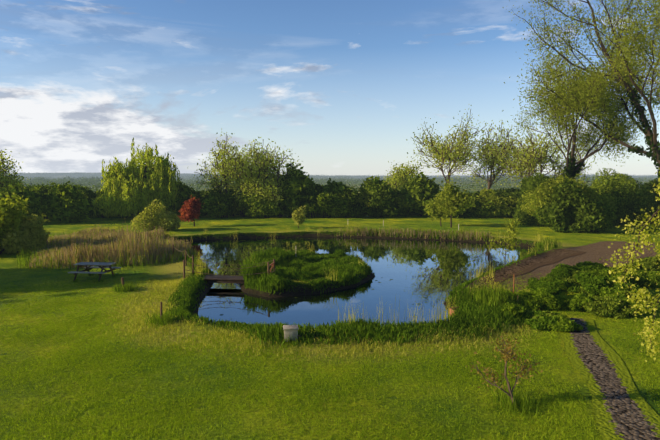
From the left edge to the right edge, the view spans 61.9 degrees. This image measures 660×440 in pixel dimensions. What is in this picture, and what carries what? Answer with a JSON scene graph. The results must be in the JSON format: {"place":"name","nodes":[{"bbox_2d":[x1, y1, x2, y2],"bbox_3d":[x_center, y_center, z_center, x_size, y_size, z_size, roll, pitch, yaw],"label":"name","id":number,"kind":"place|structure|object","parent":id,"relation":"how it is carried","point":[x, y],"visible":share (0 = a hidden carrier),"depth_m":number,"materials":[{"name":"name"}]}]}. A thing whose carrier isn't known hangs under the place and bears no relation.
{"place":"outdoors","nodes":[
{"label":"outdoors","id":0,"kind":"place"},
{"bbox_2d":[0,173,659,439],"bbox_3d":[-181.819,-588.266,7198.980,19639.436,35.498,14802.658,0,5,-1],"label":"ground","id":1,"kind":"structure","parent":0,"point":[594,246],"depth_m":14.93,"materials":[{"name":"green plant"}]},
{"bbox_2d":[0,193,29,253],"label":"green bush","id":2,"kind":"object","parent":1,"relation":"on","point":[14,217],"visible":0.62,"depth_m":34.74,"materials":[{"name":"green plant"}]},
{"bbox_2d":[0,149,30,191],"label":"sparse tree","id":3,"kind":"object","parent":1,"relation":"on","point":[6,180],"visible":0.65,"depth_m":59.98,"materials":[{"name":"green plant"}]},
{"bbox_2d":[0,182,43,217],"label":"dense tree","id":4,"kind":"object","parent":1,"relation":"on","point":[33,204],"visible":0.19,"depth_m":57.04,"materials":[{"name":"green plant"}]},
{"bbox_2d":[0,213,50,253],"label":"pale bush","id":5,"kind":"object","parent":1,"relation":"on","point":[33,233],"visible":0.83,"depth_m":35.40,"materials":[{"name":"green plant"}]},
{"bbox_2d":[40,181,92,223],"bbox_3d":[-28.422,-1.562,59.343,5.327,5.339,5.736,-2,5,-21],"label":"bush","id":6,"kind":"object","parent":1,"relation":"on","point":[67,204],"visible":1,"depth_m":58.14,"materials":[{"name":"green plant"}]},
{"bbox_2d":[68,262,120,281],"bbox_3d":[-11.548,2.526,27.052,1.800,0.785,1.762,0,5,6],"label":"picnic table","id":7,"kind":"object","parent":1,"relation":"on","point":[99,264],"visible":0.92,"depth_m":26.97,"materials":[{"name":"grey wood"}]},
{"bbox_2d":[72,272,118,282],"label":"grass tufts","id":8,"kind":"object","parent":1,"relation":"on","point":[75,280],"visible":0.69,"depth_m":26.41,"materials":[{"name":"green plant"}]},
{"bbox_2d":[13,218,198,268],"bbox_3d":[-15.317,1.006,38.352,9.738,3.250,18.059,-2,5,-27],"label":"dry reed bed","id":9,"kind":"object","parent":1,"relation":"on","point":[133,243],"visible":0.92,"depth_m":32.48,"materials":[{"name":"beige plant"}]},
{"bbox_2d":[91,137,180,217],"bbox_3d":[-22.329,-4.855,63.726,9.267,9.578,7.950,0,5,-1],"label":"willow","id":10,"kind":"object","parent":1,"relation":"on","point":[134,186],"visible":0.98,"depth_m":62.88,"materials":[{"name":"green plant"}]},
{"bbox_2d":[108,281,182,328],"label":"post tufts","id":11,"kind":"object","parent":1,"relation":"on","point":[166,319],"visible":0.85,"depth_m":18.66,"materials":[{"name":"green plant"}]},
{"bbox_2d":[130,199,180,230],"bbox_3d":[-15.993,-0.469,50.546,4.262,3.044,3.281,0,5,-1],"label":"pale bush","id":12,"kind":"object","parent":1,"relation":"on","point":[162,218],"visible":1,"depth_m":49.76,"materials":[{"name":"green plant"}]},
{"bbox_2d":[172,177,195,212],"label":"dense tree","id":13,"kind":"object","parent":1,"relation":"on","point":[185,191],"visible":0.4,"depth_m":66.23,"materials":[{"name":"green plant"}]},
{"bbox_2d":[179,195,201,226],"bbox_3d":[-13.774,-0.860,54.164,2.051,3.176,2.668,4,6,43],"label":"red-leaved tree","id":14,"kind":"object","parent":1,"relation":"on","point":[190,209],"visible":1,"depth_m":53.79,"materials":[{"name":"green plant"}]},
{"bbox_2d":[164,242,274,278],"bbox_3d":[-7.584,2.250,29.316,3.497,1.280,11.915,-5,6,-44],"label":"rope fence","id":15,"kind":"object","parent":1,"relation":"on","point":[185,262],"visible":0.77,"depth_m":26.70,"materials":[{"name":"fabric"}]},
{"bbox_2d":[203,275,244,283],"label":"bridge deck","id":16,"kind":"structure","parent":1,"relation":"on","point":[223,279],"depth_m":26.25,"materials":[{"name":"brown wood"}]},
{"bbox_2d":[187,129,273,216],"bbox_3d":[-11.862,-5.589,66.547,10.792,10.628,10.550,0,5,-1],"label":"sparse tree","id":17,"kind":"object","parent":1,"relation":"on","point":[224,172],"visible":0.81,"depth_m":64.89,"materials":[{"name":"green plant"}]},
{"bbox_2d":[209,137,280,211],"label":"sparse tree","id":18,"kind":"object","parent":1,"relation":"on","point":[257,156],"visible":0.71,"depth_m":65.03,"materials":[{"name":"green plant"}]},
{"bbox_2d":[245,142,302,216],"bbox_3d":[-6.601,-4.798,66.425,6.788,9.052,8.910,0,5,-1],"label":"sparse tree","id":19,"kind":"object","parent":1,"relation":"on","point":[275,186],"visible":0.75,"depth_m":64.67,"materials":[{"name":"green plant"}]},
{"bbox_2d":[270,330,309,347],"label":"grass tufts","id":20,"kind":"object","parent":1,"relation":"on","point":[290,343],"visible":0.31,"depth_m":16.35,"materials":[{"name":"green plant"}]},
{"bbox_2d":[283,325,300,341],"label":"bucket","id":21,"kind":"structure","parent":1,"relation":"on","point":[291,331],"depth_m":16.44,"materials":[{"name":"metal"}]},
{"bbox_2d":[275,163,318,213],"bbox_3d":[-4.327,-3.565,66.513,5.527,6.555,7.412,-4,6,-40],"label":"dense tree","id":22,"kind":"object","parent":1,"relation":"on","point":[295,187],"visible":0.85,"depth_m":64.95,"materials":[{"name":"green plant"}]},
{"bbox_2d":[292,206,306,227],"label":"lollipop tree","id":23,"kind":"object","parent":1,"relation":"on","point":[298,216],"visible":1,"depth_m":52.20,"materials":[{"name":"green plant"}]},
{"bbox_2d":[121,220,514,319],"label":"posts","id":24,"kind":"object","parent":1,"relation":"on","point":[122,280],"visible":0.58,"depth_m":22.12,"materials":[{"name":"brown wood"}]},
{"bbox_2d":[101,276,541,363],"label":"grass","id":25,"kind":"structure","parent":1,"relation":"on","point":[161,295],"depth_m":17.16,"materials":[{"name":"green plant"}]},
{"bbox_2d":[21,184,628,218],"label":"hedge line","id":26,"kind":"object","parent":1,"relation":"on","point":[491,205],"visible":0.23,"depth_m":64.86,"materials":[{"name":"green plant"}]},
{"bbox_2d":[8,171,658,192],"bbox_3d":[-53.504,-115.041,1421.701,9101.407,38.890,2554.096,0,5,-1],"label":"distant woods","id":27,"kind":"object","parent":1,"relation":"on","point":[89,182],"visible":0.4,"depth_m":757.14,"materials":[{"name":"green plant"}]},
{"bbox_2d":[25,182,646,215],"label":"hedge","id":28,"kind":"object","parent":1,"relation":"on","point":[201,194],"visible":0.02,"depth_m":69.14,"materials":[{"name":"green plant"}]},
{"bbox_2d":[322,178,352,217],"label":"dense tree","id":29,"kind":"object","parent":1,"relation":"on","point":[334,187],"visible":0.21,"depth_m":66.17,"materials":[{"name":"green plant"}]},
{"bbox_2d":[164,231,555,347],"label":"tall bank grass","id":30,"kind":"structure","parent":1,"relation":"on","point":[292,265],"depth_m":21.78,"materials":[{"name":"green plant"}]},
{"bbox_2d":[359,175,398,215],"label":"dense tree","id":31,"kind":"object","parent":1,"relation":"on","point":[372,185],"visible":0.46,"depth_m":65.61,"materials":[{"name":"green plant"}]},
{"bbox_2d":[384,156,421,191],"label":"sparse tree","id":32,"kind":"object","parent":1,"relation":"on","point":[398,179],"visible":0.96,"depth_m":74.29,"materials":[{"name":"green plant"}]},
{"bbox_2d":[323,226,492,240],"bbox_3d":[6.310,1.082,46.198,14.186,0.931,1.601,2,5,19],"label":"reed fringe","id":33,"kind":"object","parent":1,"relation":"on","point":[414,231],"visible":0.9,"depth_m":45.97,"materials":[{"name":"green plant"}]},
{"bbox_2d":[400,172,440,215],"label":"dense tree","id":34,"kind":"object","parent":1,"relation":"on","point":[418,190],"visible":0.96,"depth_m":65.92,"materials":[{"name":"green plant"}]},
{"bbox_2d":[422,189,448,225],"bbox_3d":[11.041,-1.273,55.027,3.413,3.916,2.614,4,6,39],"label":"tree","id":35,"kind":"object","parent":1,"relation":"on","point":[432,209],"visible":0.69,"depth_m":54.75,"materials":[{"name":"green plant"}]},
{"bbox_2d":[406,105,487,183],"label":"sparse tree","id":36,"kind":"object","parent":1,"relation":"on","point":[442,153],"visible":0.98,"depth_m":67.20,"materials":[{"name":"green plant"}]},
{"bbox_2d":[448,307,458,315],"bbox_3d":[4.979,3.489,20.831,0.900,0.349,0.463,-3,5,-30],"label":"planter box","id":37,"kind":"object","parent":1,"relation":"on","point":[453,308],"visible":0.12,"depth_m":20.75,"materials":[{"name":"ceramic"}]},
{"bbox_2d":[435,174,475,227],"bbox_3d":[12.069,-1.816,53.214,3.432,5.310,3.634,-3,6,-34],"label":"tree","id":38,"kind":"object","parent":1,"relation":"on","point":[455,201],"visible":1,"depth_m":52.70,"materials":[{"name":"green plant"}]},
{"bbox_2d":[484,217,522,276],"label":"sapling","id":39,"kind":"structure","parent":1,"relation":"on","point":[511,238],"depth_m":26.58,"materials":[{"name":"green plant"}]},
{"bbox_2d":[466,333,542,402],"bbox_3d":[3.880,3.286,12.193,1.478,1.721,1.191,5,7,45],"label":"shrub","id":40,"kind":"object","parent":1,"relation":"on","point":[506,354],"visible":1,"depth_m":12.16,"materials":[{"name":"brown plant"}]},
{"bbox_2d":[466,120,549,189],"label":"sparse tree","id":41,"kind":"object","parent":1,"relation":"on","point":[491,161],"visible":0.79,"depth_m":66.99,"materials":[{"name":"green plant"}]},
{"bbox_2d":[465,236,561,307],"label":"iris clumps","id":42,"kind":"object","parent":1,"relation":"on","point":[481,295],"visible":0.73,"depth_m":20.99,"materials":[{"name":"green plant"}]},
{"bbox_2d":[486,385,544,419],"bbox_3d":[4.031,3.977,12.082,1.162,0.337,1.225,4,6,39],"label":"grass tuft","id":43,"kind":"object","parent":1,"relation":"on","point":[507,400],"visible":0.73,"depth_m":12.03,"materials":[{"name":"green plant"}]},
{"bbox_2d":[463,249,585,289],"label":"dirt path","id":44,"kind":"structure","parent":1,"relation":"on","point":[529,264],"depth_m":30.58,"materials":[{"name":"brown soil"}]},
{"bbox_2d":[495,122,597,187],"bbox_3d":[24.471,-5.379,62.289,10.450,10.933,7.699,0,5,-1],"label":"sparse tree","id":45,"kind":"object","parent":1,"relation":"on","point":[529,160],"visible":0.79,"depth_m":61.62,"materials":[{"name":"green plant"}]},
{"bbox_2d":[563,152,584,178],"bbox_3d":[22.712,-2.691,52.664,2.678,7.620,2.147,-3,5,-29],"label":"ivy","id":46,"kind":"object","parent":1,"relation":"on","point":[571,173],"visible":0.4,"depth_m":51.83,"materials":[{"name":"green plant"}]},
{"bbox_2d":[492,256,659,332],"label":"bank bushes","id":47,"kind":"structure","parent":1,"relation":"on","point":[587,278],"depth_m":21.60,"materials":[{"name":"green plant"}]},
{"bbox_2d":[502,47,659,177],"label":"tree","id":48,"kind":"object","parent":1,"relation":"on","point":[613,125],"visible":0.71,"depth_m":49.56,"materials":[{"name":"green plant"}]},
{"bbox_2d":[503,0,659,167],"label":"tree","id":49,"kind":"object","parent":1,"relation":"on","point":[620,48],"visible":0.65,"depth_m":47.72,"materials":[{"name":"green plant"}]},
{"bbox_2d":[513,168,659,232],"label":"thicket","id":50,"kind":"object","parent":1,"relation":"on","point":[559,203],"visible":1,"depth_m":50.84,"materials":[{"name":"green plant"}]},
{"bbox_2d":[561,317,659,439],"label":"gravel path","id":51,"kind":"structure","parent":1,"relation":"on","point":[623,410],"depth_m":13.10,"materials":[{"name":"grey gravel"}]},
{"bbox_2d":[593,0,659,114],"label":"tree","id":52,"kind":"object","parent":1,"relation":"on","point":[657,91],"visible":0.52,"depth_m":45.80,"materials":[{"name":"green plant"}]},
{"bbox_2d":[626,88,659,177],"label":"ivy","id":53,"kind":"object","parent":1,"relation":"on","point":[650,149],"visible":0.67,"depth_m":46.85,"materials":[{"name":"green plant"}]},
{"bbox_2d":[0,0,659,175],"label":"sky","id":54,"kind":"structure","parent":0,"point":[340,85],"materials":[{"name":"blue"}]},
{"bbox_2d":[179,237,539,327],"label":"pond water","id":55,"kind":"structure","parent":0,"point":[417,271],"depth_m":28.51,"materials":[{"name":"blue liquid"}]},
{"bbox_2d":[220,237,463,314],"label":"floating weed pads","id":56,"kind":"object","parent":55,"relation":"on","point":[372,279],"visible":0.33,"depth_m":28.22,"materials":[{"name":"green plant"}]},
{"bbox_2d":[158,224,553,325],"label":"reeds","id":57,"kind":"object","parent":55,"relation":"on","point":[329,277],"visible":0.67,"depth_m":28.30,"materials":[{"name":"green plant"}]},
{"bbox_2d":[337,290,461,326],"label":"reed stalks","id":58,"kind":"object","parent":55,"relation":"on","point":[448,306],"visible":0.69,"depth_m":18.63,"materials":[{"name":"green plant"}]},
{"bbox_2d":[599,168,659,361],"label":"branch","id":59,"kind":"object","parent":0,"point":[642,292],"visible":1,"depth_m":5.23,"materials":[{"name":"green plant"}]}
]}

